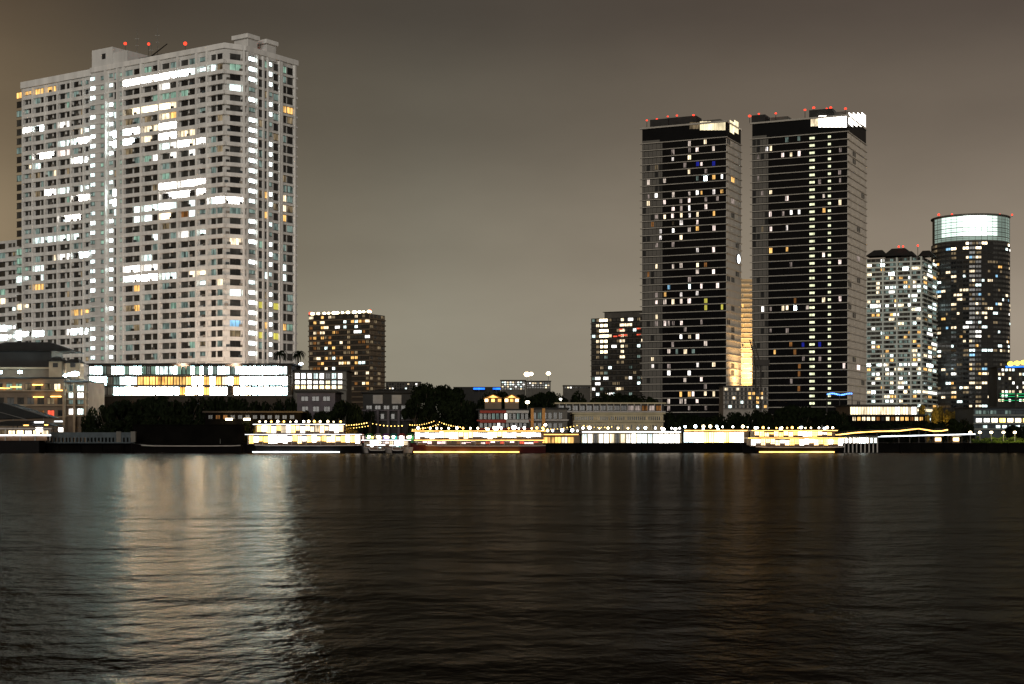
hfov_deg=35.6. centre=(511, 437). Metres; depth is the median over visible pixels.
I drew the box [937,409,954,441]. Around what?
leafy tree
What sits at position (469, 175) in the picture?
sky
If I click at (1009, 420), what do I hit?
window
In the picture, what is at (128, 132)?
window
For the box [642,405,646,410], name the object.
window
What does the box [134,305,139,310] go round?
window
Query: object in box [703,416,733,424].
leafy tree
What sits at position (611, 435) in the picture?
window
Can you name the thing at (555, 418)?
white hall
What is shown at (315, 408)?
window
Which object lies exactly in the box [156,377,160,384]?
window
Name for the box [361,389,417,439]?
town house
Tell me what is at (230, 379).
window
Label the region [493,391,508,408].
leafy tree
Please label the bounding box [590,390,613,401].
leafy tree
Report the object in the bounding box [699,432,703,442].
window
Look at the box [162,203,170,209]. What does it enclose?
window
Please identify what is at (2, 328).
window
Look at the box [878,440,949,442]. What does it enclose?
ground
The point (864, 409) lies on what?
window
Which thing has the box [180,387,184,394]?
window
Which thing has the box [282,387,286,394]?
window
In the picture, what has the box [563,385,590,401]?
office block
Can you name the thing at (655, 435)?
window
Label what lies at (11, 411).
tent roof
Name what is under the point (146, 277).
window
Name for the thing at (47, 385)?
window
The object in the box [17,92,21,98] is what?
window
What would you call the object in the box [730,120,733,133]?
window
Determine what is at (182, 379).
window
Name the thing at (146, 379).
window
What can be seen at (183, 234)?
window
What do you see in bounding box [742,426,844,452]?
river boat
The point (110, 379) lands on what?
window
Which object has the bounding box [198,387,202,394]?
window
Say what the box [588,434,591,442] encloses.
window
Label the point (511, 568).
river
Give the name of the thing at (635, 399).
leafy tree
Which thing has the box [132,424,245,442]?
retaining wall
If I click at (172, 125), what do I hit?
window
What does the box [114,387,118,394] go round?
window
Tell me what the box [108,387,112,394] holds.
window
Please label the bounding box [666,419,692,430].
leafy tree
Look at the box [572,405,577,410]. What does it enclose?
window
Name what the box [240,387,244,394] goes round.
window
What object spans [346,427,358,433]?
leafy tree
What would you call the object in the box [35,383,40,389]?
window
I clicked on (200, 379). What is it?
window
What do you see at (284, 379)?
window
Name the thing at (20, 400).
window
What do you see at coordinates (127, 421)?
leafy tree
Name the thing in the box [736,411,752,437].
leafy tree
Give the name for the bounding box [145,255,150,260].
window
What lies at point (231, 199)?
window
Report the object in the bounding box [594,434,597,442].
window
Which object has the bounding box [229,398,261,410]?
leafy tree
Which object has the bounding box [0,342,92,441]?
hotel building
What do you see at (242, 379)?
window
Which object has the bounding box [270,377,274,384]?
window
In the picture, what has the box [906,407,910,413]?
window
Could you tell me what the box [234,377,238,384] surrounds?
window
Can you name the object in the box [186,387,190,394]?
window
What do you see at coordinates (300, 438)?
river boat
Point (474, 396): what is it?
office block
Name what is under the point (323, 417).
leafy tree
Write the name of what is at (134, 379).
window
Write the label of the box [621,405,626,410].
window
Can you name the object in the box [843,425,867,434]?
leafy tree
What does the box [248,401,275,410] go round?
leafy tree
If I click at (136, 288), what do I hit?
window
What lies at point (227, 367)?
window
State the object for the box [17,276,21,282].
window
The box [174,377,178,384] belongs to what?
window
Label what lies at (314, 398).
window
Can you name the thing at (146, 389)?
window
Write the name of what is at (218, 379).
window
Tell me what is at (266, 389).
window
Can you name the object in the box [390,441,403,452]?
river boat
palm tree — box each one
[273,350,287,362]
[291,351,305,369]
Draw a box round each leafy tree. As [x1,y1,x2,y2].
[80,414,96,441]
[83,427,104,441]
[86,404,115,429]
[103,419,122,441]
[111,401,132,419]
[120,415,139,440]
[121,399,153,423]
[135,396,163,423]
[156,395,194,423]
[183,395,198,419]
[196,396,219,422]
[216,396,238,410]
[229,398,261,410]
[242,421,256,441]
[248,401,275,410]
[273,398,286,410]
[284,398,296,410]
[305,410,312,423]
[313,410,332,423]
[329,399,360,427]
[345,403,363,433]
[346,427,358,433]
[363,409,374,439]
[401,397,430,433]
[410,382,445,430]
[424,409,445,430]
[432,384,465,428]
[442,404,476,430]
[443,393,475,428]
[469,402,480,430]
[476,392,489,408]
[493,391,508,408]
[516,394,533,417]
[529,392,555,407]
[546,391,570,404]
[570,390,586,401]
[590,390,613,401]
[601,392,632,401]
[629,394,645,401]
[646,396,666,413]
[664,412,676,430]
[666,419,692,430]
[675,413,699,425]
[686,420,714,428]
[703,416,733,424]
[713,422,738,428]
[717,411,741,426]
[735,422,759,435]
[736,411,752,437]
[751,409,767,423]
[756,420,784,429]
[763,409,785,429]
[772,404,803,420]
[775,420,805,429]
[787,406,821,423]
[803,423,821,429]
[815,409,833,429]
[825,410,849,430]
[827,421,842,431]
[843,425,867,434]
[862,424,882,441]
[879,421,907,442]
[902,421,927,442]
[918,405,939,441]
[920,420,946,442]
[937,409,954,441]
[937,418,960,442]
[938,405,943,419]
[955,419,974,442]
[961,424,975,442]
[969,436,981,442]
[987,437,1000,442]
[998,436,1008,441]
[1005,425,1023,440]
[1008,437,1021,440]
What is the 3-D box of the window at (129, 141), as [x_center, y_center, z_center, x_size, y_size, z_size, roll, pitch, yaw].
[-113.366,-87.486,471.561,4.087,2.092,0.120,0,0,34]
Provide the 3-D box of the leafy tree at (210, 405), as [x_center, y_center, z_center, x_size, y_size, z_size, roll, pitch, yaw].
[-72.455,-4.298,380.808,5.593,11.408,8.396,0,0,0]
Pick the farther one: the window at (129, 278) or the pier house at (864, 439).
the window at (129, 278)
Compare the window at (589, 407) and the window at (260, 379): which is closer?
the window at (589, 407)
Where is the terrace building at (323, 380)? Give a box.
[293,370,353,423]
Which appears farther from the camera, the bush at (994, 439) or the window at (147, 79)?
the window at (147, 79)
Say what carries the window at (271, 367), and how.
in the podium building at (269, 383)
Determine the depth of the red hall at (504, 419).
365.92 m
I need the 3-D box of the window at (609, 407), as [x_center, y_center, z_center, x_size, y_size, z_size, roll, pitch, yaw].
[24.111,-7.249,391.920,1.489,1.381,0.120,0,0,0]
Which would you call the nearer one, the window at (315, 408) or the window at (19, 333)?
the window at (315, 408)
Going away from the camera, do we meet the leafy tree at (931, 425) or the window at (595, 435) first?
the window at (595, 435)
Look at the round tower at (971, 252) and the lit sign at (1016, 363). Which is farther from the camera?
the round tower at (971, 252)
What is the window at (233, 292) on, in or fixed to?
in the apartment tower at (158, 205)
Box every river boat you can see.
[131,443,243,452]
[243,420,364,452]
[361,434,412,452]
[367,441,385,452]
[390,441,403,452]
[410,425,545,452]
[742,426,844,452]
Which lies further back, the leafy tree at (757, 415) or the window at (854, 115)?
the window at (854, 115)
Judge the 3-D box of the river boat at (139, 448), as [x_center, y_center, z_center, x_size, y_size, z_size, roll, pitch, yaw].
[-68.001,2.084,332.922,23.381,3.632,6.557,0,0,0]
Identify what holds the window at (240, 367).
in the podium building at (269, 383)
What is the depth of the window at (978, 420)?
429.95 m
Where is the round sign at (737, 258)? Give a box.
[736,254,739,263]
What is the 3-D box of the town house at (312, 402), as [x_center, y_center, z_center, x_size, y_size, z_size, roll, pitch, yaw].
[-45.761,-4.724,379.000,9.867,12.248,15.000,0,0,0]
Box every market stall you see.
[365,433,373,439]
[374,433,381,439]
[382,433,388,439]
[389,433,396,439]
[397,433,405,439]
[406,433,413,442]
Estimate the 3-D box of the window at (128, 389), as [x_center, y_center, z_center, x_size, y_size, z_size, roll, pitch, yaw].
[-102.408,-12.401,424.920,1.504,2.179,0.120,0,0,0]
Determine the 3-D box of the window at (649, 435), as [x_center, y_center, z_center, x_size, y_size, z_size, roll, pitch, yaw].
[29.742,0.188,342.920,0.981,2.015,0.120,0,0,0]
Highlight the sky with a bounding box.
[0,0,1023,413]
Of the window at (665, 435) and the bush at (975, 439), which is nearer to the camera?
the window at (665, 435)
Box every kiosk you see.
[932,434,941,442]
[949,435,959,442]
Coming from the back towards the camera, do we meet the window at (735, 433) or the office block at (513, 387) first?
the office block at (513, 387)
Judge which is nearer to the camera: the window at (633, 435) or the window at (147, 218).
the window at (633, 435)
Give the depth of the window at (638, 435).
342.96 m
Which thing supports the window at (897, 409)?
in the glass pavilion at (848, 409)
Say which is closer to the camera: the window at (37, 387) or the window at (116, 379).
the window at (37, 387)
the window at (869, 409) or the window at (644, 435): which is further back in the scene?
the window at (869, 409)
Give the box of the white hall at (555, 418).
[528,408,568,432]
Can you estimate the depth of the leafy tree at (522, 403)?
431.51 m
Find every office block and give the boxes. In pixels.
[386,382,421,405]
[453,387,500,405]
[500,380,525,398]
[525,381,550,430]
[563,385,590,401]
[987,367,1023,406]
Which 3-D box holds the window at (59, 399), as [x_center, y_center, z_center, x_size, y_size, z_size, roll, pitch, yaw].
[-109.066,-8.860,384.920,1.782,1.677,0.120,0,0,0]
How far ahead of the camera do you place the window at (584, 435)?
342.96 m
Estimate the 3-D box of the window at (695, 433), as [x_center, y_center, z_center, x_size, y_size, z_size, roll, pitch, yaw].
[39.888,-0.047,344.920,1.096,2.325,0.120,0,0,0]
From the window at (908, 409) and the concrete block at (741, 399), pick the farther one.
the concrete block at (741, 399)
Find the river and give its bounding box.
[0,453,1023,683]
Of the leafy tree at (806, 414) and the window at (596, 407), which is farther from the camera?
the leafy tree at (806, 414)
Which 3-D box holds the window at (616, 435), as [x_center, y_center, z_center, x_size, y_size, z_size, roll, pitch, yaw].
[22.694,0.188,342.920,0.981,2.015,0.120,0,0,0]
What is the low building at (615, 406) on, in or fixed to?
on the ground
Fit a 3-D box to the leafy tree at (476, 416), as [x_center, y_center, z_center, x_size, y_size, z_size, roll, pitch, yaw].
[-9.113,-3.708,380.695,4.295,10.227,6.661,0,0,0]
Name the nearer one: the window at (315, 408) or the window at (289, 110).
the window at (315, 408)
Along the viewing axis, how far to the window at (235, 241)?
451.47 m
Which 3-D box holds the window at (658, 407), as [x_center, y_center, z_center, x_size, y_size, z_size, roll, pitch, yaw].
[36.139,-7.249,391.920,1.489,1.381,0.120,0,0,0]
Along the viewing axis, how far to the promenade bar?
344.92 m
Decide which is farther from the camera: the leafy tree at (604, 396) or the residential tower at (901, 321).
the residential tower at (901, 321)
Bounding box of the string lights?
[407,420,436,439]
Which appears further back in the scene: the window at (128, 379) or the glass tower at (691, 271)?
the glass tower at (691, 271)
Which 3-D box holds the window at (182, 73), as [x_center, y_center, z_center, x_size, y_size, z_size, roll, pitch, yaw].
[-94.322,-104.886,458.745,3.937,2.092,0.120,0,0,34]
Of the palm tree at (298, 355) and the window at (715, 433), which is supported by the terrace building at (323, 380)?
the palm tree at (298, 355)
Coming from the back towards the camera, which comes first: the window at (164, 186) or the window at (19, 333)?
the window at (19, 333)
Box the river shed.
[202,411,307,442]
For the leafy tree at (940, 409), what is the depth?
476.41 m
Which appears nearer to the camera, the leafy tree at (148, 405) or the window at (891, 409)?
the leafy tree at (148, 405)
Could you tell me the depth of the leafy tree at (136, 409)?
376.41 m
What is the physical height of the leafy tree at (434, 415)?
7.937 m
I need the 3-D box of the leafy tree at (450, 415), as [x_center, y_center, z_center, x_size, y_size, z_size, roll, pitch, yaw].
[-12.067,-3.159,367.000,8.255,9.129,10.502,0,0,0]
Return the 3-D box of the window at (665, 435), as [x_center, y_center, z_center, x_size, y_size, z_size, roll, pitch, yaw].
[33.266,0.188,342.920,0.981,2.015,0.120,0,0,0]
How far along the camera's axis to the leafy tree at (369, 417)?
369.78 m
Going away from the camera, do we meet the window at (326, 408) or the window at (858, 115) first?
the window at (326, 408)
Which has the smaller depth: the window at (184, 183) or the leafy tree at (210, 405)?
the leafy tree at (210, 405)
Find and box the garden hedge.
[973,440,1023,442]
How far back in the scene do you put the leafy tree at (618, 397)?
438.34 m
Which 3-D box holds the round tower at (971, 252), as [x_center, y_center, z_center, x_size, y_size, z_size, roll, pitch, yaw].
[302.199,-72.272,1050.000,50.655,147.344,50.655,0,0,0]
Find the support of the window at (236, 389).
in the podium building at (269, 383)
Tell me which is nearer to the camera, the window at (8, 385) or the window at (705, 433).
the window at (705, 433)
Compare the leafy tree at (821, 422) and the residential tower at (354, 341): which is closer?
the leafy tree at (821, 422)
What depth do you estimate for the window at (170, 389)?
424.95 m
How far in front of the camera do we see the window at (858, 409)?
459.92 m
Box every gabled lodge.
[484,394,502,408]
[504,394,519,408]
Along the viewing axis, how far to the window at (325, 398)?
371.91 m
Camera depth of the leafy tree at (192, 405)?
383.78 m
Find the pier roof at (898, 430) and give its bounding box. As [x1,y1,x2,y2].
[835,427,974,442]
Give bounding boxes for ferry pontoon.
[0,428,57,452]
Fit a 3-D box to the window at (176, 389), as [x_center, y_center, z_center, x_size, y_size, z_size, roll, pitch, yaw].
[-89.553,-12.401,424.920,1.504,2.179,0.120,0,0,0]
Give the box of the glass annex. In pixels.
[62,372,106,441]
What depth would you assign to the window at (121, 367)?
424.95 m
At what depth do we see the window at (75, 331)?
487.08 m
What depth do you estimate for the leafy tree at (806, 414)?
394.62 m
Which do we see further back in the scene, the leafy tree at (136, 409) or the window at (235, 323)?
the window at (235, 323)
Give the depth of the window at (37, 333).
496.81 m
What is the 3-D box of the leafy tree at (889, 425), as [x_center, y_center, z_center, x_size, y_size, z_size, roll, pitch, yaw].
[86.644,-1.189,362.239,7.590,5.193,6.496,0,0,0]
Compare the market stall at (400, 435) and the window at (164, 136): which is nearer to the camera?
the market stall at (400, 435)
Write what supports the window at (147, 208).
in the apartment tower at (158, 205)
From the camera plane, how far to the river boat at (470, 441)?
329.42 m
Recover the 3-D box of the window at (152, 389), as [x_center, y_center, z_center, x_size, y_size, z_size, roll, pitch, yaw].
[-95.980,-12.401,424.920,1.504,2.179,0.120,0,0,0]
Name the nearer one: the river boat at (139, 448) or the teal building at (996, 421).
the river boat at (139, 448)
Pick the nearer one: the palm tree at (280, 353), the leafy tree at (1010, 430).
the leafy tree at (1010, 430)
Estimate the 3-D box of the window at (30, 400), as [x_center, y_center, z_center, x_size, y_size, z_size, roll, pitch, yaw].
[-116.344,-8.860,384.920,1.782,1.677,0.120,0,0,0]
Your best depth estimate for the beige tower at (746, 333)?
1000.00 m
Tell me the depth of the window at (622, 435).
342.96 m
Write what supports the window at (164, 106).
in the apartment tower at (158, 205)
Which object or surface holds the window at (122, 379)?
in the podium building at (269, 383)
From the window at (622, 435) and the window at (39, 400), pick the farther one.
the window at (39, 400)
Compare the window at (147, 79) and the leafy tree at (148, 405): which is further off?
the window at (147, 79)
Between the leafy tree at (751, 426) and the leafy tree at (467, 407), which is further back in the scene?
the leafy tree at (467, 407)
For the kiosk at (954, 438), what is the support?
on the ground
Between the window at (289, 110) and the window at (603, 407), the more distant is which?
the window at (289, 110)
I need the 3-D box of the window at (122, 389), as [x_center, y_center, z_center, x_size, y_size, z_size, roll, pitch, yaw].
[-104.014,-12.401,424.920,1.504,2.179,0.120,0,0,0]
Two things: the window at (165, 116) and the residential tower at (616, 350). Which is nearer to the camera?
the window at (165, 116)
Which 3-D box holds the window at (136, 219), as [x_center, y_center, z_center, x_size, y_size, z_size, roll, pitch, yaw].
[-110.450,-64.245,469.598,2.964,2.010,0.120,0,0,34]
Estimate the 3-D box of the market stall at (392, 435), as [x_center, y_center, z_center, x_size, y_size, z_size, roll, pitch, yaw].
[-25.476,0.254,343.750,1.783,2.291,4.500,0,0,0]
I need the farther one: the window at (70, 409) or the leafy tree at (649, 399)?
the leafy tree at (649, 399)
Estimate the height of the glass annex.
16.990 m
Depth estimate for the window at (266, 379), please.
424.95 m
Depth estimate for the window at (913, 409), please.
459.92 m
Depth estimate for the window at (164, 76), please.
463.08 m
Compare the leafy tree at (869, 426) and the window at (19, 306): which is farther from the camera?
the window at (19, 306)
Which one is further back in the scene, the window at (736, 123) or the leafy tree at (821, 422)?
the window at (736, 123)
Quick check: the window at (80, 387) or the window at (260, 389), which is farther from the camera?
the window at (260, 389)
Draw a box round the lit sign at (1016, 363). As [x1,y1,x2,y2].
[1006,360,1023,406]
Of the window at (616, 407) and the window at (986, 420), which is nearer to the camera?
the window at (616, 407)
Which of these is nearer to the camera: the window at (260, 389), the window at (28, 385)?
the window at (28, 385)
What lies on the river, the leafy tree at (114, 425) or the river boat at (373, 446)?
the river boat at (373, 446)
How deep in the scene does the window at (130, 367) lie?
424.95 m
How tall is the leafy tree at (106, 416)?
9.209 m
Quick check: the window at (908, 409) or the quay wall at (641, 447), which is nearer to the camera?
the quay wall at (641, 447)
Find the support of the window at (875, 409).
in the glass pavilion at (848, 409)
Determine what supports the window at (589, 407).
in the low building at (615, 406)
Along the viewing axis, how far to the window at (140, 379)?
424.95 m
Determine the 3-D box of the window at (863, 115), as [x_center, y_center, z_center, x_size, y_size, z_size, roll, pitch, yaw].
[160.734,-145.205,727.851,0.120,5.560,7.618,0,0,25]
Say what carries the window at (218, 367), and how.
in the podium building at (269, 383)
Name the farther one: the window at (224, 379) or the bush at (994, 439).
the window at (224, 379)
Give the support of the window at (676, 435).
in the pier house at (645, 436)
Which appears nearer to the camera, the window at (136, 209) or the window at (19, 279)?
the window at (136, 209)
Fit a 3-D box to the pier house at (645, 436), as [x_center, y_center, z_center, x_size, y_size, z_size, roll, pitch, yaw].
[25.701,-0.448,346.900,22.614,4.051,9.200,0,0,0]
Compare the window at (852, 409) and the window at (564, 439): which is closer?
the window at (564, 439)
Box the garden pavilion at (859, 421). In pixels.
[846,414,926,441]
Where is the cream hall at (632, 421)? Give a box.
[570,412,664,442]
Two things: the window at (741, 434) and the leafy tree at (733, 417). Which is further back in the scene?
the leafy tree at (733, 417)
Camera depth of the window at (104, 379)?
424.95 m
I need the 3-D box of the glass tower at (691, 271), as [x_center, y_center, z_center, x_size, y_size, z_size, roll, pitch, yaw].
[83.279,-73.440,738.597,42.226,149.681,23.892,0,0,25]
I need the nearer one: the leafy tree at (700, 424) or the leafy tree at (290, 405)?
the leafy tree at (700, 424)
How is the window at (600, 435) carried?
in the pier house at (645, 436)
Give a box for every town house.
[295,391,343,423]
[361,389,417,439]
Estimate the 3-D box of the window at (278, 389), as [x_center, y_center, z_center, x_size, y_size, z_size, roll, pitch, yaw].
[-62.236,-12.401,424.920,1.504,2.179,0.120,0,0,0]
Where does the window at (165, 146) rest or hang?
in the apartment tower at (158, 205)
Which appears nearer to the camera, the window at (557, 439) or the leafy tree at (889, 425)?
the window at (557, 439)
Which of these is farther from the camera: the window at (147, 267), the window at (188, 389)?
the window at (147, 267)
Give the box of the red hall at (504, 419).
[476,409,530,430]
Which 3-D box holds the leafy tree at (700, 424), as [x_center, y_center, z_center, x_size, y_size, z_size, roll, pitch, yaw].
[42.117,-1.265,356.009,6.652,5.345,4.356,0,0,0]
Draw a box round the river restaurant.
[542,429,581,442]
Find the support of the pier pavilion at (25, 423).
on the ground
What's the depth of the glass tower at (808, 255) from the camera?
709.52 m
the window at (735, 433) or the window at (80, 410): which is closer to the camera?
the window at (735, 433)
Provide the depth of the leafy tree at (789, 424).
354.80 m
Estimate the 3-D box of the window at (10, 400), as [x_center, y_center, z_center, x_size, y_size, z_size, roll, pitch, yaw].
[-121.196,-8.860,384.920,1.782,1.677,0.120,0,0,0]
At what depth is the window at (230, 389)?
424.95 m
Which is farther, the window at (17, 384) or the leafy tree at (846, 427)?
the window at (17, 384)
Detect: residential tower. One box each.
[308,310,385,431]
[590,311,641,399]
[866,245,937,439]
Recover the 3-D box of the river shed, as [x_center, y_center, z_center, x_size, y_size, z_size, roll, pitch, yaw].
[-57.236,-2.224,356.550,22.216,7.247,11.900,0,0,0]
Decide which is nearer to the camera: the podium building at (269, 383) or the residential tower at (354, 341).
the podium building at (269, 383)
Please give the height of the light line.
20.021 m
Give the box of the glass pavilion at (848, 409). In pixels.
[834,404,918,422]
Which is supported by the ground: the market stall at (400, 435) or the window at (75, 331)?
the market stall at (400, 435)
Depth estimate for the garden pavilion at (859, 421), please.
452.00 m
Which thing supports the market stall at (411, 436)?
on the ground
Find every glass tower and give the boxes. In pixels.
[640,114,741,418]
[748,107,866,429]
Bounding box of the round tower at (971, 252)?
[931,213,1012,417]
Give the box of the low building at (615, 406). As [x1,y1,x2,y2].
[553,402,665,432]
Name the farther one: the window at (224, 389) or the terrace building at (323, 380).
the terrace building at (323, 380)
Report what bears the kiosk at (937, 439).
on the ground
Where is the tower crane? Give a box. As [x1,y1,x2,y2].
[749,339,769,411]
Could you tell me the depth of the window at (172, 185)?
461.50 m
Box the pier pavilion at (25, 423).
[0,420,63,431]
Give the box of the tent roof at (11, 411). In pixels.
[0,402,58,430]
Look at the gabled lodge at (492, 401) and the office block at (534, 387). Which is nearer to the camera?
the gabled lodge at (492, 401)
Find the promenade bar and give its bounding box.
[677,425,750,442]
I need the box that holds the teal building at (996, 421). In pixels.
[953,407,1023,442]
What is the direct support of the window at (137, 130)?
in the apartment tower at (158, 205)
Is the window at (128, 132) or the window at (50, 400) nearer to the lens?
the window at (50, 400)
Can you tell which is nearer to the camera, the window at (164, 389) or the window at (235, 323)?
the window at (164, 389)
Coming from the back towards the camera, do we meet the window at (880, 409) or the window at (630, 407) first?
the window at (880, 409)
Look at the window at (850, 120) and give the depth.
705.85 m
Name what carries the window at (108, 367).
in the podium building at (269, 383)
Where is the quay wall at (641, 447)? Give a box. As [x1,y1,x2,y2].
[45,443,1023,452]
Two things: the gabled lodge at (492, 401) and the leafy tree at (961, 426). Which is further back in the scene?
the gabled lodge at (492, 401)
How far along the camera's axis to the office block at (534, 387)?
1080.00 m
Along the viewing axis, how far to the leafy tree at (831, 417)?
394.65 m
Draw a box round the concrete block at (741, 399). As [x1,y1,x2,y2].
[718,386,768,421]
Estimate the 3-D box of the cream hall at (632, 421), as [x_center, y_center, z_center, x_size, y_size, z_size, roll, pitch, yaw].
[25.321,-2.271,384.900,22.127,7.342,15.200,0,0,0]
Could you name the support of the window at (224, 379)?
in the podium building at (269, 383)
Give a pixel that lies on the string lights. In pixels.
(419, 424)
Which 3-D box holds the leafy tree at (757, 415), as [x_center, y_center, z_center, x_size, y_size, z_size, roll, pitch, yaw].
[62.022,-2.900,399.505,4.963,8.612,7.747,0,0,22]
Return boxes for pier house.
[578,426,683,442]
[835,435,880,452]
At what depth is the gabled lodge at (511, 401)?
398.00 m
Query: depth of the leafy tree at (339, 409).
366.92 m
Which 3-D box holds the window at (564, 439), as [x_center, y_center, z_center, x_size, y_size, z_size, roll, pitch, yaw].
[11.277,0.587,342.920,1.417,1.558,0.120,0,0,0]
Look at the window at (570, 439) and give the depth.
342.96 m
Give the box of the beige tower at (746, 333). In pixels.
[741,279,751,385]
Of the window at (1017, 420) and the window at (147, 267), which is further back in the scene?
the window at (147, 267)
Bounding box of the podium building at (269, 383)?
[86,363,301,441]
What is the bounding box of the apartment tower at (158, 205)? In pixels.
[0,25,298,379]
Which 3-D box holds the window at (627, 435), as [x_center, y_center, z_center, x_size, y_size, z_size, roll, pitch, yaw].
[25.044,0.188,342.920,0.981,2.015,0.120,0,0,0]
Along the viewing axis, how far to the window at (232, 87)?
451.47 m
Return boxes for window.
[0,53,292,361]
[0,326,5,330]
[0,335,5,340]
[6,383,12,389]
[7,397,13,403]
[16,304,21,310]
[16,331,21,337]
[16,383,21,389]
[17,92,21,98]
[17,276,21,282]
[17,397,23,403]
[25,383,31,389]
[27,397,33,403]
[35,331,40,336]
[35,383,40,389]
[37,398,43,403]
[44,383,50,389]
[47,397,53,403]
[54,383,60,389]
[57,397,61,403]
[68,408,72,414]
[73,329,79,334]
[77,385,82,390]
[77,408,82,414]
[98,366,101,374]
[102,377,106,384]
[107,366,110,374]
[108,377,112,384]
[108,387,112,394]
[114,377,118,384]
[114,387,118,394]
[120,366,123,374]
[120,377,124,384]
[120,387,124,394]
[126,80,133,85]
[126,129,133,134]
[126,139,133,144]
[126,266,132,271]
[126,276,132,281]
[126,377,130,384]
[126,387,130,394]
[129,366,132,374]
[132,377,136,384]
[132,387,136,394]
[133,79,139,84]
[133,108,139,113]
[133,266,139,271]
[133,275,139,281]
[134,128,139,133]
[134,207,139,212]
[134,216,139,222]
[134,285,139,290]
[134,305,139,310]
[138,377,142,384]
[138,387,142,394]
[144,76,152,82]
[144,106,152,112]
[144,274,152,280]
[144,377,148,384]
[144,387,148,394]
[145,136,150,141]
[145,205,150,210]
[145,215,150,220]
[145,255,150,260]
[145,265,150,270]
[150,377,154,384]
[150,387,154,394]
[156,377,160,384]
[156,387,160,394]
[162,73,168,79]
[162,103,170,109]
[162,123,169,129]
[162,133,169,139]
[162,183,169,189]
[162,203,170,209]
[162,213,170,219]
[162,377,166,384]
[162,387,166,394]
[163,83,168,89]
[163,113,168,118]
[163,143,168,148]
[163,273,168,278]
[168,377,172,384]
[168,387,172,394]
[169,122,175,127]
[169,182,175,188]
[173,366,176,374]
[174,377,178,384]
[174,387,178,394]
[180,70,188,76]
[180,140,188,146]
[180,191,188,196]
[180,377,184,384]
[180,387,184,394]
[181,130,187,136]
[181,181,187,186]
[181,231,187,237]
[186,377,190,384]
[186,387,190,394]
[188,180,194,185]
[192,377,196,384]
[192,387,196,394]
[198,377,202,384]
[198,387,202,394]
[204,377,208,384]
[204,387,208,394]
[210,377,214,384]
[210,387,214,394]
[216,197,223,202]
[216,377,220,384]
[216,387,220,394]
[217,366,220,374]
[222,377,226,384]
[222,387,226,394]
[226,366,229,374]
[228,197,241,203]
[228,377,232,384]
[228,387,232,394]
[230,84,240,90]
[230,238,240,244]
[230,289,240,295]
[230,320,240,326]
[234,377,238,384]
[234,387,238,394]
[239,366,242,374]
[240,377,244,384]
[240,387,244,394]
[246,377,250,384]
[246,387,250,394]
[248,366,251,374]
[252,377,256,384]
[252,387,256,394]
[258,377,262,384]
[258,387,262,394]
[264,377,268,384]
[264,387,268,394]
[270,366,273,374]
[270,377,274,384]
[270,387,274,394]
[276,377,280,384]
[276,387,280,394]
[282,377,286,384]
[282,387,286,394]
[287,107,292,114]
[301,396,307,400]
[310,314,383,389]
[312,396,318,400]
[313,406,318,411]
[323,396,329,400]
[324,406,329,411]
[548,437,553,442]
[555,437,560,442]
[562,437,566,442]
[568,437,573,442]
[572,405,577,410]
[580,405,584,410]
[583,434,586,442]
[587,405,591,410]
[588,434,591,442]
[594,405,598,410]
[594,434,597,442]
[599,434,602,442]
[601,405,605,410]
[607,405,612,410]
[610,434,613,442]
[614,405,619,410]
[615,434,618,442]
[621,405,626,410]
[621,434,624,442]
[626,434,629,442]
[628,405,633,410]
[632,434,635,442]
[635,405,640,410]
[637,434,640,442]
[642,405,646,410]
[643,434,646,442]
[648,434,651,442]
[649,405,653,410]
[654,434,657,442]
[656,405,660,410]
[659,434,662,442]
[664,434,667,442]
[670,434,673,442]
[675,434,678,442]
[684,432,688,442]
[689,432,693,442]
[694,432,698,442]
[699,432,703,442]
[704,432,708,442]
[709,432,713,442]
[714,432,718,442]
[719,432,723,442]
[724,432,728,442]
[729,432,733,442]
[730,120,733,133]
[734,120,738,134]
[734,432,738,442]
[739,432,743,442]
[849,113,852,126]
[850,407,855,413]
[853,112,856,126]
[856,407,860,413]
[857,112,860,126]
[862,113,865,126]
[862,407,866,413]
[867,407,871,413]
[873,407,877,413]
[878,407,882,413]
[884,407,888,413]
[889,407,893,413]
[895,407,899,413]
[900,407,904,413]
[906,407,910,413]
[911,407,915,413]
[976,418,981,422]
[984,418,989,422]
[1007,418,1013,422]
[1015,418,1020,422]
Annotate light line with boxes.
[826,393,852,425]
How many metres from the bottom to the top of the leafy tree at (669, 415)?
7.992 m
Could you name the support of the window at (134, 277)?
in the apartment tower at (158, 205)
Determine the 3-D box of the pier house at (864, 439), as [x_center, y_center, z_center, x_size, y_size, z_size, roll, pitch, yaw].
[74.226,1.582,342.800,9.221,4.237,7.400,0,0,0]
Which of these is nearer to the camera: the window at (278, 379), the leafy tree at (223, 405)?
the leafy tree at (223, 405)
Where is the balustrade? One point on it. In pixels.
(118, 436)
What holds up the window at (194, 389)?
in the podium building at (269, 383)
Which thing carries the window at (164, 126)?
in the apartment tower at (158, 205)
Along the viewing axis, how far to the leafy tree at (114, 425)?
350.72 m
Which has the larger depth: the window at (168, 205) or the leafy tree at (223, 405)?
the window at (168, 205)
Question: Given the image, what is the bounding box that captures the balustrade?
[40,431,135,442]

